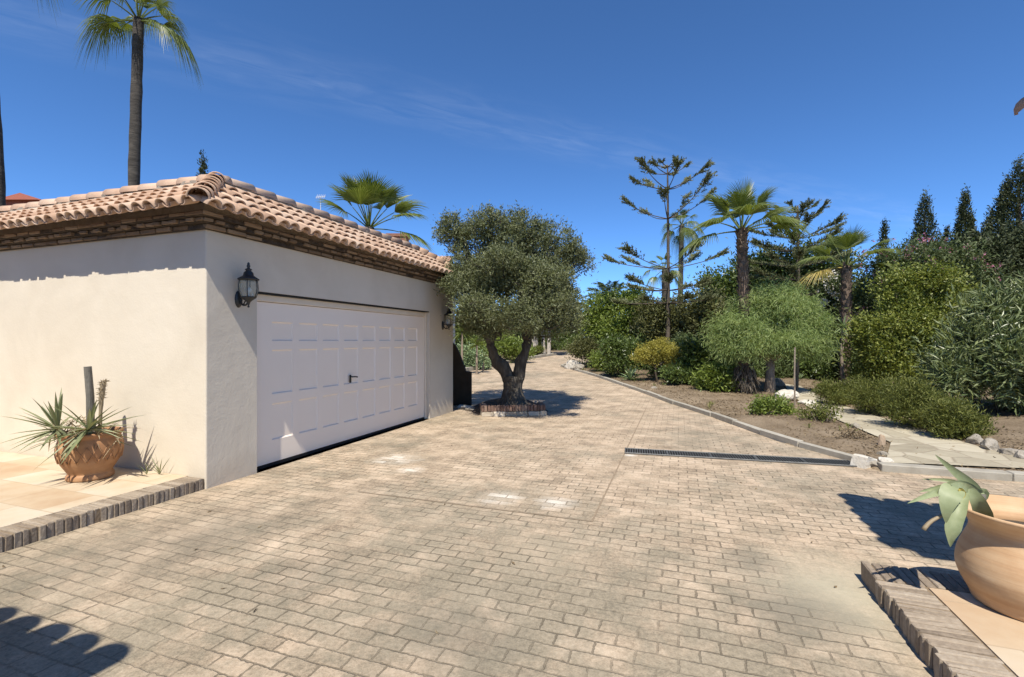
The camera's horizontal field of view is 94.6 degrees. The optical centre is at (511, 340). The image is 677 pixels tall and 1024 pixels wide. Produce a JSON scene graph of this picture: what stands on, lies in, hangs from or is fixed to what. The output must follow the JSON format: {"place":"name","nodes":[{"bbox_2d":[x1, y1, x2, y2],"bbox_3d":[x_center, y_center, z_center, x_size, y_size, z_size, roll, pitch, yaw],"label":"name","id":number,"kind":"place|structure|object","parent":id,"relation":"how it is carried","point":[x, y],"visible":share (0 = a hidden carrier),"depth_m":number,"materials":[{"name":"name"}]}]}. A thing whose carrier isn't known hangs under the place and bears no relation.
{"place":"outdoors","nodes":[
{"label":"outdoors","id":0,"kind":"place"},
{"bbox_2d":[0,451,187,526],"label":"patio","id":1,"kind":"structure","parent":0,"point":[28,491],"depth_m":4.80,"materials":[{"name":"tile"}]},
{"bbox_2d":[54,426,123,482],"bbox_3d":[-4.560,1.226,5.110,0.564,0.506,0.564,0,0,0],"label":"terracotta pot","id":2,"kind":"object","parent":1,"relation":"on","point":[80,463],"visible":0.72,"depth_m":4.93,"materials":[{"name":"ceramic"}]},
{"bbox_2d":[2,366,141,468],"bbox_3d":[-4.604,0.815,4.982,1.281,1.078,1.001,0,0,0],"label":"yucca plant","id":3,"kind":"object","parent":2,"relation":"in","point":[89,422],"visible":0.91,"depth_m":4.92,"materials":[{"name":"green plant"}]},
{"bbox_2d":[0,477,202,552],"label":"patio edging","id":4,"kind":"object","parent":1,"relation":"on","point":[139,499],"visible":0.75,"depth_m":4.18,"materials":[{"name":"stone"}]},
{"bbox_2d":[136,455,168,473],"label":"weed tuft","id":5,"kind":"object","parent":1,"relation":"on","point":[158,471],"visible":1,"depth_m":5.21,"materials":[{"name":"green plant"}]},
{"bbox_2d":[0,354,1023,676],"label":"driveway","id":6,"kind":"structure","parent":0,"point":[330,568],"depth_m":3.42,"materials":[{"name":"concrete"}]},
{"bbox_2d":[0,171,465,488],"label":"garage","id":7,"kind":"structure","parent":6,"relation":"on","point":[333,335],"depth_m":5.91,"materials":[{"name":"beige paint"}]},
{"bbox_2d":[235,262,259,307],"bbox_3d":[-3.041,-0.641,5.423,0.266,0.523,0.224,0,0,19],"label":"wall lantern","id":8,"kind":"object","parent":7,"relation":"attached to","point":[248,288],"depth_m":5.37,"materials":[{"name":"black metal"}]},
{"bbox_2d":[257,292,427,469],"bbox_3d":[-2.462,0.502,7.718,0.154,2.196,4.201,0,0,19],"label":"garage door","id":9,"kind":"structure","parent":7,"relation":"in","point":[329,376],"depth_m":7.08,"materials":[{"name":"white paint"}]},
{"bbox_2d":[442,306,453,329],"bbox_3d":[-1.373,-0.491,10.158,0.266,0.523,0.224,0,0,19],"label":"wall lantern","id":10,"kind":"object","parent":7,"relation":"attached to","point":[448,321],"depth_m":10.09,"materials":[{"name":"black metal"}]},
{"bbox_2d":[358,491,591,521],"bbox_3d":[-0.463,1.595,4.585,2.480,0.001,0.012,0,0,19],"label":"driveway joint","id":11,"kind":"object","parent":6,"relation":"on","point":[476,506],"visible":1,"depth_m":4.52,"materials":[{"name":"grey concrete"}]},
{"bbox_2d":[2,391,997,633],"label":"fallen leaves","id":12,"kind":"object","parent":6,"relation":"on","point":[444,504],"visible":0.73,"depth_m":4.18,"materials":[{"name":"brown plant"}]},
{"bbox_2d":[472,398,547,416],"bbox_3d":[-0.074,1.489,10.992,2.200,0.362,2.016,0,0,-7],"label":"brick planter","id":13,"kind":"object","parent":6,"relation":"on","point":[494,407],"visible":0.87,"depth_m":10.04,"materials":[{"name":"brown brick"}]},
{"bbox_2d":[431,200,603,405],"bbox_3d":[0.092,-0.823,10.537,3.972,4.640,4.556,0,0,0],"label":"olive tree","id":14,"kind":"object","parent":13,"relation":"in","point":[526,266],"visible":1,"depth_m":9.67,"materials":[{"name":"green plant"}]},
{"bbox_2d":[465,352,572,370],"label":"kerb","id":15,"kind":"structure","parent":6,"relation":"on","point":[472,368],"depth_m":29.47,"materials":[{"name":"concrete"}]},
{"bbox_2d":[592,409,645,520],"bbox_3d":[1.936,1.596,7.662,0.014,0.001,7.400,0,0,19],"label":"driveway joint","id":16,"kind":"object","parent":6,"relation":"on","point":[614,474],"visible":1,"depth_m":5.43,"materials":[{"name":"grey concrete"}]},
{"bbox_2d":[561,362,852,460],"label":"kerb","id":17,"kind":"structure","parent":6,"relation":"on","point":[782,438],"depth_m":8.58,"materials":[{"name":"concrete"}]},
{"bbox_2d":[624,448,856,466],"bbox_3d":[3.024,1.587,6.472,2.881,0.019,0.310,0,0,14],"label":"drain grate","id":18,"kind":"object","parent":6,"relation":"on","point":[765,458],"visible":1,"depth_m":6.44,"materials":[{"name":"metal"}]},
{"bbox_2d":[877,462,1023,481],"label":"kerb","id":19,"kind":"structure","parent":6,"relation":"on","point":[991,474],"depth_m":5.58,"materials":[{"name":"concrete"}]},
{"bbox_2d":[0,0,1023,314],"label":"sky","id":20,"kind":"structure","parent":0,"point":[861,106],"materials":[{"name":"blue"}]},
{"bbox_2d":[470,344,1023,470],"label":"garden soil","id":21,"kind":"structure","parent":0,"point":[769,422],"depth_m":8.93,"materials":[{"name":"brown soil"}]},
{"bbox_2d":[0,0,62,205],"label":"fan palm","id":22,"kind":"object","parent":21,"relation":"on","point":[2,187],"visible":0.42,"depth_m":12.53,"materials":[{"name":"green plant"}]},
{"bbox_2d":[72,0,202,185],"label":"fan palm","id":23,"kind":"object","parent":21,"relation":"on","point":[136,30],"visible":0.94,"depth_m":13.91,"materials":[{"name":"green plant"}]},
{"bbox_2d":[196,149,208,175],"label":"cypress tree","id":24,"kind":"object","parent":21,"relation":"on","point":[203,167],"visible":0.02,"depth_m":18.92,"materials":[{"name":"green plant"}]},
{"bbox_2d":[315,171,434,253],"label":"fan palm","id":25,"kind":"object","parent":21,"relation":"on","point":[360,192],"visible":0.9,"depth_m":16.46,"materials":[{"name":"green plant"}]},
{"bbox_2d":[453,343,471,404],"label":"curved wall","id":26,"kind":"structure","parent":21,"relation":"on","point":[462,385],"depth_m":11.69,"materials":[{"name":"paint"}]},
{"bbox_2d":[453,322,475,359],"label":"strappy plant","id":27,"kind":"object","parent":21,"relation":"on","point":[461,333],"visible":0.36,"depth_m":18.97,"materials":[{"name":"green plant"}]},
{"bbox_2d":[455,318,481,349],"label":"boundary tree","id":28,"kind":"object","parent":21,"relation":"on","point":[458,340],"visible":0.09,"depth_m":32.33,"materials":[{"name":"green plant"}]},
{"bbox_2d":[455,341,491,369],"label":"shrub","id":29,"kind":"object","parent":21,"relation":"on","point":[469,358],"visible":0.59,"depth_m":21.21,"materials":[{"name":"green plant"}]},
{"bbox_2d":[465,336,488,373],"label":"strappy plant","id":30,"kind":"object","parent":21,"relation":"on","point":[477,345],"visible":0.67,"depth_m":19.46,"materials":[{"name":"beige plant"}]},
{"bbox_2d":[478,355,490,371],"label":"strappy plant","id":31,"kind":"object","parent":21,"relation":"on","point":[483,358],"visible":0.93,"depth_m":20.16,"materials":[{"name":"green plant"}]},
{"bbox_2d":[469,326,521,350],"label":"boundary tree","id":32,"kind":"object","parent":21,"relation":"on","point":[519,333],"visible":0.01,"depth_m":35.28,"materials":[{"name":"green plant"}]},
{"bbox_2d":[478,332,539,362],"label":"shrub","id":33,"kind":"object","parent":21,"relation":"on","point":[511,347],"visible":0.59,"depth_m":25.11,"materials":[{"name":"green plant"}]},
{"bbox_2d":[531,343,544,354],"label":"shrub","id":34,"kind":"object","parent":21,"relation":"on","point":[542,348],"visible":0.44,"depth_m":30.94,"materials":[{"name":"green plant"}]},
{"bbox_2d":[512,321,576,348],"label":"boundary tree","id":35,"kind":"object","parent":21,"relation":"on","point":[539,342],"visible":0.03,"depth_m":39.52,"materials":[{"name":"green plant"}]},
{"bbox_2d":[545,328,586,350],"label":"shrub","id":36,"kind":"object","parent":21,"relation":"on","point":[563,346],"visible":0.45,"depth_m":37.65,"materials":[{"name":"green plant"}]},
{"bbox_2d":[565,360,580,368],"bbox_3d":[2.815,1.139,21.950,0.711,0.500,0.525,0,0,-5],"label":"rock","id":37,"kind":"object","parent":21,"relation":"on","point":[570,363],"visible":0.69,"depth_m":21.71,"materials":[{"name":"white stone"}]},
{"bbox_2d":[562,332,600,366],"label":"shrub","id":38,"kind":"object","parent":21,"relation":"on","point":[581,347],"visible":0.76,"depth_m":21.67,"materials":[{"name":"green plant"}]},
{"bbox_2d":[562,311,604,346],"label":"boundary tree","id":39,"kind":"object","parent":21,"relation":"on","point":[580,334],"visible":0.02,"depth_m":40.88,"materials":[{"name":"green plant"}]},
{"bbox_2d":[586,348,617,371],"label":"shrub","id":40,"kind":"object","parent":21,"relation":"on","point":[595,360],"visible":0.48,"depth_m":19.63,"materials":[{"name":"green plant"}]},
{"bbox_2d":[580,280,630,299],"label":"date palm","id":41,"kind":"object","parent":21,"relation":"on","point":[601,286],"visible":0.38,"depth_m":31.53,"materials":[{"name":"green plant"}]},
{"bbox_2d":[573,282,662,343],"bbox_3d":[5.217,-0.874,22.192,5.329,4.429,3.301,0,0,0],"label":"hibiscus bush","id":42,"kind":"object","parent":21,"relation":"on","point":[598,318],"visible":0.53,"depth_m":21.90,"materials":[{"name":"green plant"}]},
{"bbox_2d":[594,327,644,376],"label":"shrub","id":43,"kind":"object","parent":21,"relation":"on","point":[616,351],"visible":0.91,"depth_m":17.55,"materials":[{"name":"green plant"}]},
{"bbox_2d":[618,364,645,379],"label":"agave plant","id":44,"kind":"object","parent":21,"relation":"on","point":[630,374],"visible":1,"depth_m":16.53,"materials":[{"name":"green plant"}]},
{"bbox_2d":[627,329,650,369],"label":"bush","id":45,"kind":"object","parent":21,"relation":"on","point":[642,340],"visible":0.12,"depth_m":20.23,"materials":[{"name":"green plant"}]},
{"bbox_2d":[628,336,682,381],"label":"golden tree","id":46,"kind":"object","parent":21,"relation":"on","point":[648,353],"visible":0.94,"depth_m":16.10,"materials":[{"name":"yellow plant"}]},
{"bbox_2d":[638,336,678,376],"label":"bush","id":47,"kind":"object","parent":21,"relation":"on","point":[651,371],"visible":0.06,"depth_m":17.36,"materials":[{"name":"green plant"}]},
{"bbox_2d":[642,253,684,331],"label":"fan palm","id":48,"kind":"object","parent":21,"relation":"on","point":[663,284],"visible":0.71,"depth_m":29.85,"materials":[{"name":"green plant"}]},
{"bbox_2d":[601,154,730,343],"bbox_3d":[6.490,-3.123,19.963,5.163,9.178,4.852,0,0,0],"label":"araucaria tree","id":49,"kind":"object","parent":21,"relation":"on","point":[669,274],"visible":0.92,"depth_m":19.72,"materials":[{"name":"green plant"}]},
{"bbox_2d":[655,359,695,384],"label":"shrub","id":50,"kind":"object","parent":21,"relation":"on","point":[675,374],"visible":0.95,"depth_m":15.03,"materials":[{"name":"green plant"}]},
{"bbox_2d":[621,279,735,341],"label":"spreading tree","id":51,"kind":"object","parent":21,"relation":"on","point":[686,316],"visible":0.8,"depth_m":20.21,"materials":[{"name":"green plant"}]},
{"bbox_2d":[660,208,706,299],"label":"fan palm","id":52,"kind":"object","parent":21,"relation":"on","point":[679,239],"visible":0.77,"depth_m":33.85,"materials":[{"name":"green plant"}]},
{"bbox_2d":[665,328,705,362],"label":"shrub","id":53,"kind":"object","parent":21,"relation":"on","point":[684,336],"visible":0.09,"depth_m":17.14,"materials":[{"name":"green plant"}]},
{"bbox_2d":[668,331,754,384],"bbox_3d":[6.403,0.563,15.371,2.604,1.920,2.089,0,0,-31],"label":"shrub","id":54,"kind":"object","parent":21,"relation":"on","point":[694,353],"visible":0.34,"depth_m":15.15,"materials":[{"name":"green plant"}]},
{"bbox_2d":[688,357,753,392],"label":"shrub","id":55,"kind":"object","parent":21,"relation":"on","point":[712,376],"visible":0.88,"depth_m":13.55,"materials":[{"name":"green plant"}]},
{"bbox_2d":[677,176,814,393],"bbox_3d":[6.487,-1.444,13.210,3.690,6.345,2.899,0,0,0],"label":"fan palm","id":56,"kind":"object","parent":21,"relation":"on","point":[742,202],"visible":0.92,"depth_m":13.23,"materials":[{"name":"green plant"}]},
{"bbox_2d":[681,237,815,332],"bbox_3d":[13.210,-2.319,27.029,6.973,7.070,4.224,0,0,0],"label":"evergreen tree","id":57,"kind":"object","parent":21,"relation":"on","point":[728,278],"visible":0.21,"depth_m":26.37,"materials":[{"name":"green plant"}]},
{"bbox_2d":[750,359,765,378],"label":"bush","id":58,"kind":"object","parent":21,"relation":"on","point":[758,372],"visible":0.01,"depth_m":16.09,"materials":[{"name":"green plant"}]},
{"bbox_2d":[744,391,800,414],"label":"shrub","id":59,"kind":"object","parent":21,"relation":"on","point":[763,405],"visible":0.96,"depth_m":9.61,"materials":[{"name":"green plant"}]},
{"bbox_2d":[697,273,852,392],"bbox_3d":[7.397,-0.203,13.311,4.210,3.577,2.418,0,0,0],"label":"pepper tree","id":60,"kind":"object","parent":21,"relation":"on","point":[791,313],"visible":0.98,"depth_m":13.07,"materials":[{"name":"green plant"}]},
{"bbox_2d":[752,354,800,377],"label":"bush","id":61,"kind":"object","parent":21,"relation":"on","point":[782,369],"visible":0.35,"depth_m":16.92,"materials":[{"name":"green plant"}]},
{"bbox_2d":[775,378,785,386],"bbox_3d":[8.544,1.357,15.202,0.560,0.327,0.454,0,0,-11],"label":"rock","id":62,"kind":"object","parent":21,"relation":"on","point":[779,382],"visible":0.57,"depth_m":15.03,"materials":[{"name":"stone"}]},
{"bbox_2d":[583,366,989,430],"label":"weeds","id":63,"kind":"object","parent":21,"relation":"on","point":[766,394],"visible":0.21,"depth_m":10.97,"materials":[{"name":"green plant"}]},
{"bbox_2d":[775,389,798,400],"bbox_3d":[7.159,1.425,12.313,0.615,0.288,0.550,0,0,-23],"label":"rock","id":64,"kind":"object","parent":21,"relation":"on","point":[789,394],"visible":0.68,"depth_m":12.14,"materials":[{"name":"white stone"}]},
{"bbox_2d":[794,347,795,404],"bbox_3d":[6.604,0.879,11.035,0.046,1.450,0.039,0,0,0],"label":"garden stake","id":65,"kind":"object","parent":21,"relation":"on","point":[794,376],"visible":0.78,"depth_m":11.02,"materials":[{"name":"beige wood"}]},
{"bbox_2d":[794,290,805,389],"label":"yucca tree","id":66,"kind":"object","parent":21,"relation":"on","point":[797,375],"visible":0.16,"depth_m":14.26,"materials":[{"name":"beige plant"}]},
{"bbox_2d":[745,196,866,309],"bbox_3d":[14.496,-2.854,24.054,5.616,8.591,5.815,0,0,0],"label":"araucaria tree","id":67,"kind":"object","parent":21,"relation":"on","point":[798,252],"visible":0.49,"depth_m":23.38,"materials":[{"name":"green plant"}]},
{"bbox_2d":[747,234,872,327],"bbox_3d":[16.695,-2.411,26.067,7.257,7.262,4.506,0,0,0],"label":"evergreen tree","id":68,"kind":"object","parent":21,"relation":"on","point":[813,267],"visible":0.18,"depth_m":25.39,"materials":[{"name":"green plant"}]},
{"bbox_2d":[787,339,840,380],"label":"bush","id":69,"kind":"object","parent":21,"relation":"on","point":[817,372],"visible":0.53,"depth_m":16.60,"materials":[{"name":"green plant"}]},
{"bbox_2d":[793,396,844,422],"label":"shrub","id":70,"kind":"object","parent":21,"relation":"on","point":[821,411],"visible":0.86,"depth_m":8.97,"materials":[{"name":"green plant"}]},
{"bbox_2d":[808,269,840,344],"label":"white flowering shrub","id":71,"kind":"object","parent":21,"relation":"on","point":[828,286],"visible":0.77,"depth_m":17.79,"materials":[{"name":"green plant"}]},
{"bbox_2d":[808,377,862,406],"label":"groundcover bush","id":72,"kind":"object","parent":21,"relation":"on","point":[835,391],"visible":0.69,"depth_m":11.35,"materials":[{"name":"green plant"}]},
{"bbox_2d":[827,314,852,384],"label":"yucca tree","id":73,"kind":"object","parent":21,"relation":"on","point":[841,358],"visible":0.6,"depth_m":15.17,"materials":[{"name":"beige plant"}]},
{"bbox_2d":[820,300,871,342],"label":"boundary tree","id":74,"kind":"object","parent":21,"relation":"on","point":[839,322],"depth_m":23.95,"materials":[{"name":"green plant"}]},
{"bbox_2d":[792,224,904,382],"bbox_3d":[11.348,-1.087,15.877,3.334,5.591,2.610,0,0,30],"label":"fan palm","id":75,"kind":"object","parent":21,"relation":"on","point":[853,238],"visible":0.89,"depth_m":15.87,"materials":[{"name":"green plant"}]},
{"bbox_2d":[831,423,870,439],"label":"shrub","id":76,"kind":"object","parent":21,"relation":"on","point":[854,432],"visible":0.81,"depth_m":7.50,"materials":[{"name":"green plant"}]},
{"bbox_2d":[850,454,876,468],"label":"stone block","id":77,"kind":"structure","parent":21,"relation":"on","point":[861,461],"depth_m":5.95,"materials":[{"name":"white stone"}]},
{"bbox_2d":[827,345,899,380],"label":"bush","id":78,"kind":"object","parent":21,"relation":"on","point":[855,354],"visible":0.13,"depth_m":15.84,"materials":[{"name":"green plant"}]},
{"bbox_2d":[843,373,904,415],"bbox_3d":[7.794,1.155,9.964,1.546,1.125,1.269,0,0,25],"label":"groundcover bush","id":79,"kind":"object","parent":21,"relation":"on","point":[864,396],"visible":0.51,"depth_m":9.84,"materials":[{"name":"green plant"}]},
{"bbox_2d":[878,434,885,446],"bbox_3d":[5.474,1.500,6.988,0.086,0.233,0.092,0,0,-40],"label":"rock","id":80,"kind":"object","parent":21,"relation":"on","point":[881,439],"visible":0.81,"depth_m":6.96,"materials":[{"name":"beige stone"}]},
{"bbox_2d":[874,218,890,274],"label":"cypress tree","id":81,"kind":"object","parent":21,"relation":"on","point":[884,233],"visible":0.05,"depth_m":25.93,"materials":[{"name":"green plant"}]},
{"bbox_2d":[878,457,893,461],"bbox_3d":[4.837,1.562,6.115,0.157,0.096,0.233,0,0,26],"label":"rock","id":82,"kind":"object","parent":21,"relation":"on","point":[883,459],"visible":0.64,"depth_m":6.08,"materials":[{"name":"white stone"}]},
{"bbox_2d":[831,253,984,391],"bbox_3d":[11.194,-0.450,13.281,3.979,4.016,2.380,0,0,0],"label":"yellow green shrub","id":83,"kind":"object","parent":21,"relation":"on","point":[871,338],"visible":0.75,"depth_m":12.95,"materials":[{"name":"green plant"}]},
{"bbox_2d":[870,369,973,431],"bbox_3d":[7.265,1.063,8.398,1.515,1.194,1.316,0,0,0],"label":"groundcover bush","id":84,"kind":"object","parent":21,"relation":"on","point":[913,396],"visible":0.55,"depth_m":8.31,"materials":[{"name":"green plant"}]},
{"bbox_2d":[904,185,946,270],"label":"cypress tree","id":85,"kind":"object","parent":21,"relation":"on","point":[925,224],"visible":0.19,"depth_m":23.88,"materials":[{"name":"green plant"}]},
{"bbox_2d":[832,231,1023,377],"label":"pink flowering shrub","id":86,"kind":"object","parent":21,"relation":"on","point":[968,257],"visible":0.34,"depth_m":15.68,"materials":[{"name":"green plant"}]},
{"bbox_2d":[941,223,952,243],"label":"cypress tree","id":87,"kind":"object","parent":21,"relation":"on","point":[946,230],"visible":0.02,"depth_m":24.95,"materials":[{"name":"green plant"}]},
{"bbox_2d":[908,391,1003,439],"bbox_3d":[7.126,1.220,7.540,1.117,0.874,0.952,0,0,0],"label":"groundcover bush","id":88,"kind":"object","parent":21,"relation":"on","point":[952,418],"visible":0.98,"depth_m":7.40,"materials":[{"name":"green plant"}]},
{"bbox_2d":[902,270,1023,416],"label":"oleander bush","id":89,"kind":"object","parent":21,"relation":"on","point":[988,332],"visible":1,"depth_m":9.28,"materials":[{"name":"green plant"}]},
{"bbox_2d":[947,183,980,252],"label":"cypress tree","id":90,"kind":"object","parent":21,"relation":"on","point":[963,208],"visible":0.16,"depth_m":22.89,"materials":[{"name":"green plant"}]},
{"bbox_2d":[965,434,982,443],"bbox_3d":[6.984,1.504,7.125,0.212,0.204,0.185,0,0,18],"label":"rock","id":91,"kind":"object","parent":21,"relation":"on","point":[974,439],"visible":0.68,"depth_m":7.09,"materials":[{"name":"stone"}]},
{"bbox_2d":[942,211,1023,309],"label":"evergreen tree","id":92,"kind":"object","parent":21,"relation":"on","point":[1008,248],"visible":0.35,"depth_m":16.55,"materials":[{"name":"green plant"}]},
{"bbox_2d":[980,438,998,449],"bbox_3d":[6.863,1.521,6.795,0.205,0.253,0.330,0,0,23],"label":"rock","id":93,"kind":"object","parent":21,"relation":"on","point":[989,443],"visible":0.69,"depth_m":6.70,"materials":[{"name":"stone"}]},
{"bbox_2d":[971,153,1023,242],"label":"cypress tree","id":94,"kind":"object","parent":21,"relation":"on","point":[1014,201],"visible":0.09,"depth_m":21.01,"materials":[{"name":"green plant"}]},
{"bbox_2d":[997,448,1017,454],"bbox_3d":[6.804,1.541,6.459,0.239,0.140,0.212,0,0,42],"label":"rock","id":95,"kind":"object","parent":21,"relation":"on","point":[1009,451],"visible":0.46,"depth_m":6.42,"materials":[{"name":"stone"}]},
{"bbox_2d":[1013,450,1023,458],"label":"rock","id":96,"kind":"object","parent":21,"relation":"on","point":[1019,454],"visible":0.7,"depth_m":6.22,"materials":[{"name":"stone"}]},
{"bbox_2d":[785,384,1023,467],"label":"garden path","id":97,"kind":"structure","parent":0,"point":[905,444],"depth_m":6.97,"materials":[{"name":"beige stone"}]},
{"bbox_2d":[929,588,1023,676],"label":"patio","id":98,"kind":"structure","parent":0,"point":[1000,636],"depth_m":2.45,"materials":[{"name":"tile"}]},
{"bbox_2d":[861,561,1015,676],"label":"patio edging","id":99,"kind":"object","parent":98,"relation":"on","point":[938,640],"visible":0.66,"depth_m":2.51,"materials":[{"name":"stone"}]},
{"bbox_2d":[954,494,1023,621],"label":"terracotta pot","id":100,"kind":"object","parent":98,"relation":"on","point":[989,555],"visible":0.88,"depth_m":2.57,"materials":[{"name":"ceramic"}]},
{"bbox_2d":[908,455,993,546],"bbox_3d":[2.491,0.905,2.670,0.564,0.461,0.312,0,0,-42],"label":"aloe plant","id":101,"kind":"object","parent":100,"relation":"in","point":[955,497],"visible":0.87,"depth_m":2.62,"materials":[{"name":"green plant"}]},
{"bbox_2d":[1014,97,1023,115],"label":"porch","id":102,"kind":"object","parent":98,"relation":"on","point":[1019,106],"visible":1,"depth_m":2.91,"materials":[{"name":"ceramic"}]},
{"bbox_3d":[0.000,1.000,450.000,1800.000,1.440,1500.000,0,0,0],"label":"ground","id":103,"kind":"structure","parent":0,"visible":0},
{"bbox_2d":[6,193,41,205],"bbox_3d":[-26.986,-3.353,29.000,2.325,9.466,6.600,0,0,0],"label":"neighbour house","id":104,"kind":"structure","parent":103,"relation":"on","point":[19,198],"depth_m":25.77,"materials":[{"name":"orange tile"}]},
{"bbox_2d":[386,233,454,343],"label":"neighbour house","id":105,"kind":"structure","parent":103,"relation":"on","point":[397,235],"depth_m":23.72,"materials":[{"name":"paint"}]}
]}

